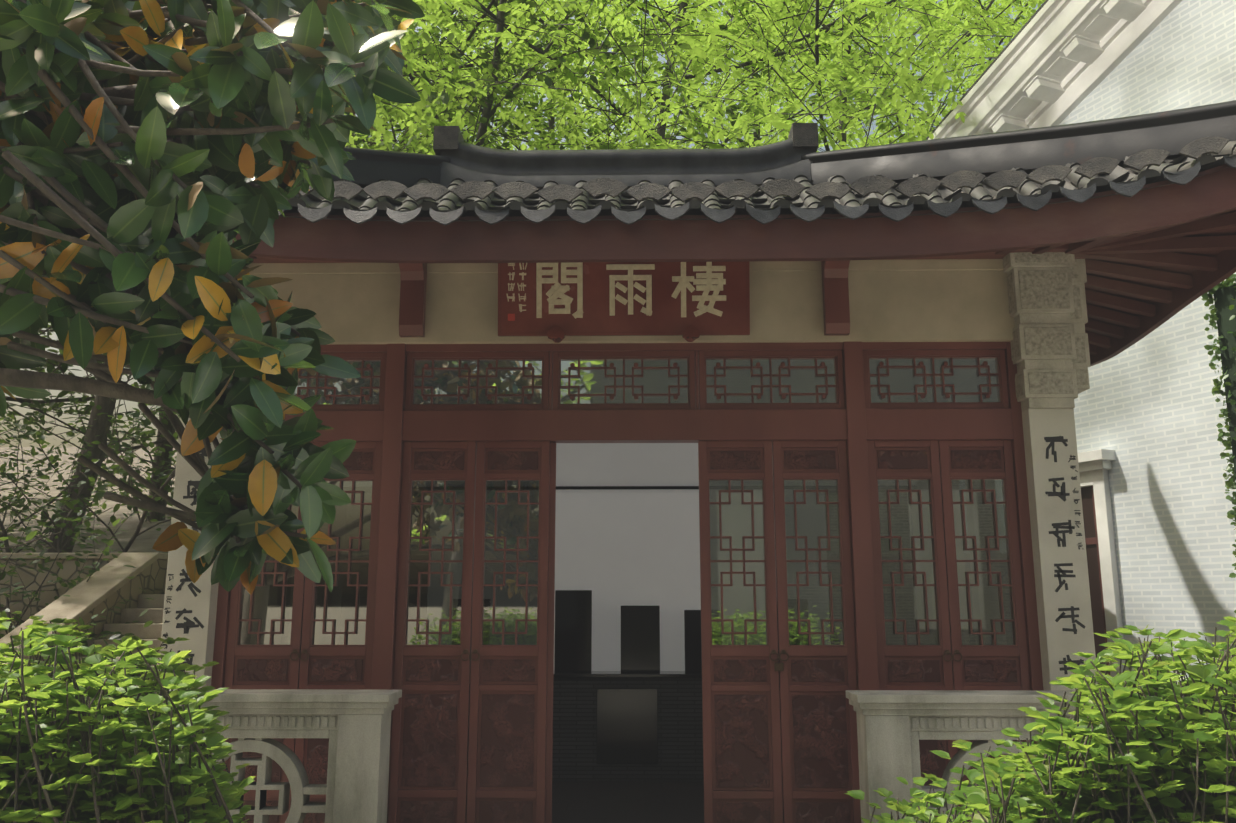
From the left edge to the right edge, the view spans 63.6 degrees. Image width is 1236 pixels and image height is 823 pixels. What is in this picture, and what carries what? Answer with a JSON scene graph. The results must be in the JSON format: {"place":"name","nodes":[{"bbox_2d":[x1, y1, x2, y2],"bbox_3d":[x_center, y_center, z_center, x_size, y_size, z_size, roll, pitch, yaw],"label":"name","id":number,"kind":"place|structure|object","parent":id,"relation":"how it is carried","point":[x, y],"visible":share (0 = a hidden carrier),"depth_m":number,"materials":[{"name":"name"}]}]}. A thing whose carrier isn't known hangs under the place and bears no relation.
{"place":"outdoors","nodes":[
{"label":"outdoors","id":0,"kind":"place"},
{"bbox_2d":[0,447,176,552],"bbox_3d":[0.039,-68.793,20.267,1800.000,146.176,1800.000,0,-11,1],"label":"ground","id":1,"kind":"structure","parent":0,"point":[145,541],"depth_m":22.33,"materials":[{"name":"stone"}]},
{"bbox_2d":[0,552,167,685],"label":"stone stairs","id":2,"kind":"structure","parent":1,"relation":"on","point":[108,585],"depth_m":10.80,"materials":[{"name":"grey stone"}]},
{"bbox_2d":[0,611,255,822],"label":"shrub","id":3,"kind":"object","parent":1,"relation":"on","point":[132,726],"depth_m":1.96,"materials":[{"name":"green plant"}]},
{"bbox_2d":[0,0,424,593],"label":"magnolia","id":4,"kind":"object","parent":1,"relation":"on","point":[218,206],"depth_m":2.70,"materials":[{"name":"green plant"}]},
{"bbox_2d":[0,0,874,659],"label":"trees","id":5,"kind":"object","parent":1,"relation":"on","point":[130,416],"depth_m":14.09,"materials":[{"name":"green plant"}]},
{"bbox_2d":[158,252,1097,822],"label":"pavilion masonry","id":6,"kind":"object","parent":1,"relation":"on","point":[628,736],"visible":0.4,"depth_m":7.17,"materials":[{"name":"beige paint"}]},
{"bbox_2d":[137,689,401,822],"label":"balustrade","id":7,"kind":"object","parent":6,"relation":"on","point":[354,726],"visible":0.56,"depth_m":5.75,"materials":[{"name":"stone"}]},
{"bbox_2d":[498,261,749,342],"bbox_3d":[0.039,-0.838,7.038,1.770,0.684,0.160,0,-11,1],"label":"name plaque","id":8,"kind":"object","parent":6,"relation":"attached to","point":[687,301],"visible":0.92,"depth_m":7.01,"materials":[{"name":"paint"}]},
{"bbox_2d":[162,436,1085,675],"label":"pillar couplets","id":9,"kind":"object","parent":6,"relation":"attached to","point":[188,624],"visible":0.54,"depth_m":6.69,"materials":[{"name":"grey"}]},
{"bbox_2d":[211,244,1085,822],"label":"pavilion woodwork","id":10,"kind":"object","parent":6,"relation":"attached to","point":[871,498],"visible":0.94,"depth_m":6.87,"materials":[{"name":"red wood"}]},
{"bbox_2d":[161,164,1235,366],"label":"roof eaves","id":11,"kind":"object","parent":6,"relation":"on","point":[1156,257],"visible":0.35,"depth_m":6.04,"materials":[{"name":"red wood"}]},
{"bbox_2d":[278,100,1235,225],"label":"pavilion roof","id":12,"kind":"structure","parent":11,"relation":"on","point":[455,177],"depth_m":6.97,"materials":[{"name":"grey tile"}]},
{"bbox_2d":[845,690,1091,822],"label":"balustrade","id":13,"kind":"object","parent":6,"relation":"on","point":[894,727],"visible":0.33,"depth_m":5.70,"materials":[{"name":"stone"}]},
{"bbox_2d":[289,0,1044,154],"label":"trees","id":14,"kind":"object","parent":1,"relation":"on","point":[832,73],"depth_m":15.22,"materials":[{"name":"green plant"}]},
{"bbox_2d":[844,616,1235,822],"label":"shrub","id":15,"kind":"object","parent":1,"relation":"on","point":[1207,727],"depth_m":1.95,"materials":[{"name":"green plant"}]},
{"bbox_2d":[1059,0,1235,695],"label":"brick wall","id":16,"kind":"structure","parent":1,"relation":"on","point":[1159,530],"depth_m":11.31,"materials":[{"name":"white brick"}]},
{"bbox_2d":[926,0,1181,139],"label":"cornice","id":17,"kind":"structure","parent":16,"relation":"attached to","point":[1055,62],"depth_m":12.56,"materials":[{"name":"white stone"}]},
{"bbox_2d":[1201,274,1235,612],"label":"ivy","id":18,"kind":"object","parent":16,"relation":"attached to","point":[1216,388],"depth_m":10.29,"materials":[{"name":"green plant"}]},
{"bbox_2d":[0,0,1041,446],"label":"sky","id":19,"kind":"structure","parent":0,"point":[130,405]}
]}

